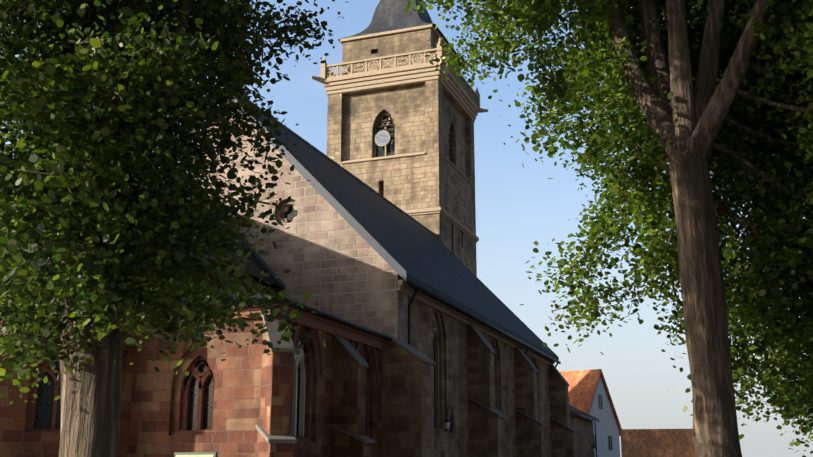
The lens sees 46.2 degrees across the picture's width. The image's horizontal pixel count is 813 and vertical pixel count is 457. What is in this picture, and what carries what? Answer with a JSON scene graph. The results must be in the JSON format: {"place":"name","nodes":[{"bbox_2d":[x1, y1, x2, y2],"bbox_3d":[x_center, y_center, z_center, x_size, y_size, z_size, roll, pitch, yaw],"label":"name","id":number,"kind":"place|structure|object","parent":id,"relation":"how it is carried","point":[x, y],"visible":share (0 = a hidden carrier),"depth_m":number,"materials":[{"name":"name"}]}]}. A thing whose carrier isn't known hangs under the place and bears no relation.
{"place":"outdoors","nodes":[
{"label":"outdoors","id":0,"kind":"place"},
{"bbox_2d":[127,318,381,456],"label":"chapel walls","id":1,"kind":"structure","parent":0,"point":[155,424],"depth_m":29.49,"materials":[{"name":"red stone"}]},
{"bbox_2d":[135,303,386,350],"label":"cornice","id":2,"kind":"structure","parent":1,"relation":"attached to","point":[312,321],"depth_m":31.96,"materials":[{"name":"stone"}]},
{"bbox_2d":[162,281,389,340],"bbox_3d":[-4.584,2.597,34.097,5.290,2.045,9.840,-5,-15,19],"label":"roof edge flashing","id":3,"kind":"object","parent":1,"relation":"on","point":[233,295],"depth_m":30.95,"materials":[{"name":"grey metal"}]},
{"bbox_2d":[158,297,398,340],"bbox_3d":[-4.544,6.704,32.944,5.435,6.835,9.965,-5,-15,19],"label":"rain gutter","id":4,"kind":"object","parent":1,"relation":"attached to","point":[332,317],"visible":0.31,"depth_m":30.94,"materials":[{"name":"metal"}]},
{"bbox_2d":[291,341,305,435],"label":"window bars","id":5,"kind":"object","parent":1,"relation":"attached to","point":[299,356],"depth_m":30.70,"materials":[{"name":"grey metal"}]},
{"bbox_2d":[256,322,372,456],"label":"chapel buttresses","id":6,"kind":"structure","parent":1,"relation":"attached to","point":[349,396],"depth_m":31.52,"materials":[{"name":"red stone"}]},
{"bbox_2d":[291,306,378,385],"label":"red hoods","id":7,"kind":"object","parent":1,"relation":"attached to","point":[319,341],"visible":0.5,"depth_m":31.54,"materials":[{"name":"stone"}]},
{"bbox_2d":[178,105,407,342],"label":"gable wall","id":8,"kind":"structure","parent":0,"point":[324,252],"depth_m":39.54,"materials":[{"name":"beige stone"}]},
{"bbox_2d":[232,224,284,288],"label":"roof edge trim","id":9,"kind":"structure","parent":8,"relation":"attached to","point":[264,263],"depth_m":40.23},
{"bbox_2d":[375,130,390,146],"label":"clock face","id":10,"kind":"object","parent":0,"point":[381,140],"visible":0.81,"depth_m":74.47},
{"bbox_2d":[375,131,389,145],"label":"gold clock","id":11,"kind":"object","parent":10,"relation":"attached to","point":[383,138],"visible":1,"depth_m":74.43,"materials":[{"name":"beige"}]},
{"bbox_2d":[342,28,460,74],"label":"tower","id":12,"kind":"structure","parent":0,"point":[387,45],"depth_m":76.93,"materials":[{"name":"stone"}]},
{"bbox_2d":[340,24,460,66],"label":"cornice","id":13,"kind":"structure","parent":12,"relation":"attached to","point":[431,26],"depth_m":77.22,"materials":[{"name":"beige stone"}]},
{"bbox_2d":[338,0,464,64],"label":"tower roof","id":14,"kind":"structure","parent":12,"relation":"on","point":[389,15],"depth_m":79.60,"materials":[{"name":"metal"}]},
{"bbox_2d":[327,79,476,276],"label":"tower shaft","id":15,"kind":"object","parent":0,"point":[425,118],"visible":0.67,"depth_m":74.70,"materials":[{"name":"beige stone"}]},
{"bbox_2d":[322,62,478,242],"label":"tower bands","id":16,"kind":"object","parent":15,"relation":"attached to","point":[397,76],"visible":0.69,"depth_m":75.25,"materials":[{"name":"beige stone"}]},
{"bbox_2d":[311,38,487,112],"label":"balustrade","id":17,"kind":"object","parent":16,"relation":"on","point":[470,92],"visible":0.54,"depth_m":76.00,"materials":[{"name":"beige stone"}]},
{"bbox_2d":[0,0,812,456],"label":"sky","id":18,"kind":"structure","parent":0,"point":[517,206],"materials":[{"name":"blue"}]},
{"bbox_2d":[374,114,452,160],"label":"louvres","id":19,"kind":"object","parent":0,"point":[450,140],"visible":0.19,"depth_m":75.43,"materials":[{"name":"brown wood"}]},
{"bbox_2d":[569,414,594,456],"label":"annex walls","id":20,"kind":"structure","parent":0,"point":[582,427],"depth_m":74.72,"materials":[{"name":"stone"}]},
{"bbox_2d":[569,405,597,419],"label":"annex roof","id":21,"kind":"structure","parent":20,"relation":"on","point":[574,409],"depth_m":75.43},
{"bbox_2d":[569,411,599,456],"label":"rain gutter","id":22,"kind":"object","parent":20,"relation":"attached to","point":[573,413],"visible":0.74,"depth_m":77.20,"materials":[{"name":"grey metal"}]},
{"bbox_2d":[620,429,695,456],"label":"house roof","id":23,"kind":"object","parent":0,"point":[657,442],"visible":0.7,"depth_m":73.65,"materials":[{"name":"brown tile"}]},
{"label":"ground","id":24,"kind":"structure","parent":0,"visible":0},
{"bbox_2d":[0,227,277,456],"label":"choir walls","id":25,"kind":"structure","parent":24,"relation":"on","point":[19,437],"depth_m":28.07,"materials":[{"name":"red stone"}]},
{"bbox_2d":[30,354,214,429],"bbox_3d":[-8.518,5.004,29.210,5.626,2.286,0.762,2,-14,-8],"label":"window tracery","id":26,"kind":"object","parent":25,"relation":"attached to","point":[200,376],"visible":0.56,"depth_m":29.38,"materials":[{"name":"stone"}]},
{"bbox_2d":[58,143,282,287],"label":"roof","id":27,"kind":"structure","parent":25,"relation":"on","point":[255,265],"depth_m":38.63,"materials":[{"name":"grey"}]},
{"bbox_2d":[0,0,319,456],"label":"tree","id":28,"kind":"object","parent":24,"relation":"on","point":[91,407],"visible":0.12,"depth_m":13.26,"materials":[{"name":"green plant"}]},
{"bbox_2d":[0,0,348,404],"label":"tree leaves","id":29,"kind":"object","parent":28,"relation":"attached to","point":[24,193],"visible":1,"depth_m":13.07,"materials":[{"name":"green plant"}]},
{"bbox_2d":[174,452,217,456],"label":"sign frame","id":30,"kind":"object","parent":24,"relation":"on","point":[214,454],"visible":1,"depth_m":27.02,"materials":[{"name":"metal"}]},
{"bbox_2d":[176,455,212,456],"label":"sign panel","id":31,"kind":"object","parent":30,"relation":"in","point":[194,455],"visible":1,"depth_m":27.02,"materials":[{"name":"beige"}]},
{"bbox_2d":[381,340,434,456],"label":"corner pier","id":32,"kind":"structure","parent":24,"relation":"on","point":[407,403],"depth_m":36.11,"materials":[{"name":"stone"}]},
{"bbox_2d":[408,296,551,456],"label":"nave walls","id":33,"kind":"structure","parent":24,"relation":"on","point":[453,370],"depth_m":44.77,"materials":[{"name":"beige stone"}]},
{"bbox_2d":[34,113,434,435],"bbox_3d":[-2.757,-0.860,53.223,13.273,27.512,47.860,-5,-15,19],"label":"window glass","id":34,"kind":"object","parent":33,"relation":"attached to","point":[44,405],"visible":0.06,"depth_m":29.48,"materials":[{"name":"black glass"}]},
{"bbox_2d":[221,87,433,281],"bbox_3d":[0.939,1.230,54.384,9.190,10.017,30.790,-5,-15,19],"label":"coping","id":35,"kind":"object","parent":33,"relation":"on","point":[366,236],"visible":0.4,"depth_m":39.90,"materials":[{"name":"grey stone"}]},
{"bbox_2d":[176,94,558,360],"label":"church roof","id":36,"kind":"structure","parent":33,"relation":"on","point":[424,258],"depth_m":49.58,"materials":[{"name":"grey tile"}]},
{"bbox_2d":[282,111,494,428],"bbox_3d":[1.895,-0.305,58.562,11.550,25.875,35.989,-1,-14,5],"label":"tracery","id":37,"kind":"object","parent":33,"relation":"attached to","point":[434,336],"visible":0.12,"depth_m":42.95,"materials":[{"name":"stone"}]},
{"bbox_2d":[255,314,576,443],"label":"buttress caps","id":38,"kind":"object","parent":33,"relation":"attached to","point":[274,337],"visible":0.65,"depth_m":32.42,"materials":[{"name":"stone"}]},
{"bbox_2d":[398,279,554,364],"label":"cornice","id":39,"kind":"structure","parent":33,"relation":"attached to","point":[405,288],"depth_m":45.59,"materials":[{"name":"beige stone"}]},
{"bbox_2d":[407,281,560,367],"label":"gutters","id":40,"kind":"object","parent":33,"relation":"attached to","point":[440,299],"visible":0.71,"depth_m":43.98,"materials":[{"name":"grey metal"}]},
{"bbox_2d":[443,406,594,450],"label":"wall lamps","id":41,"kind":"object","parent":33,"relation":"attached to","point":[453,423],"depth_m":42.96,"materials":[{"name":"black metal"}]},
{"bbox_2d":[444,422,594,451],"bbox_3d":[8.520,13.396,59.967,0.266,0.530,39.630,-5,-15,19],"label":"lantern glass","id":42,"kind":"object","parent":41,"relation":"attached to","point":[446,424],"visible":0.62,"depth_m":42.00,"materials":[{"name":"glass"}]},
{"bbox_2d":[467,325,576,456],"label":"buttresses","id":43,"kind":"structure","parent":33,"relation":"attached to","point":[485,432],"depth_m":53.94,"materials":[{"name":"brown stone"}]},
{"bbox_2d":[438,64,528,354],"bbox_3d":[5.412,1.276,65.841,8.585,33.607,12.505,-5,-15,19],"label":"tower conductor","id":44,"kind":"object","parent":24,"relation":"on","point":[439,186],"visible":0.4,"depth_m":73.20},
{"bbox_2d":[589,377,619,456],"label":"house walls","id":45,"kind":"structure","parent":24,"relation":"on","point":[606,426],"depth_m":84.51,"materials":[{"name":"white paint"}]},
{"bbox_2d":[560,369,621,434],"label":"house roof","id":46,"kind":"object","parent":45,"relation":"on","point":[582,386],"visible":0.15,"depth_m":84.48,"materials":[{"name":"orange tile"}]},
{"bbox_2d":[594,394,612,449],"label":"house windows","id":47,"kind":"structure","parent":45,"relation":"in","point":[601,407],"depth_m":84.54,"materials":[{"name":"black glass"}]},
{"bbox_2d":[594,395,612,450],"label":"house window frames","id":48,"kind":"structure","parent":45,"relation":"in","point":[594,435],"depth_m":84.40,"materials":[{"name":"white wood"}]},
{"bbox_2d":[437,0,812,456],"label":"deciduous tree","id":49,"kind":"object","parent":24,"relation":"on","point":[699,110],"visible":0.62,"depth_m":20.65,"materials":[{"name":"green plant"}]},
{"bbox_2d":[395,0,812,456],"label":"tree leaves","id":50,"kind":"object","parent":49,"relation":"on","point":[565,89],"visible":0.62,"depth_m":22.23,"materials":[{"name":"green plant"}]},
{"bbox_2d":[609,0,812,440],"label":"tree leaves","id":51,"kind":"object","parent":49,"relation":"attached to","point":[770,27],"depth_m":21.57,"materials":[{"name":"green plant"}]}
]}

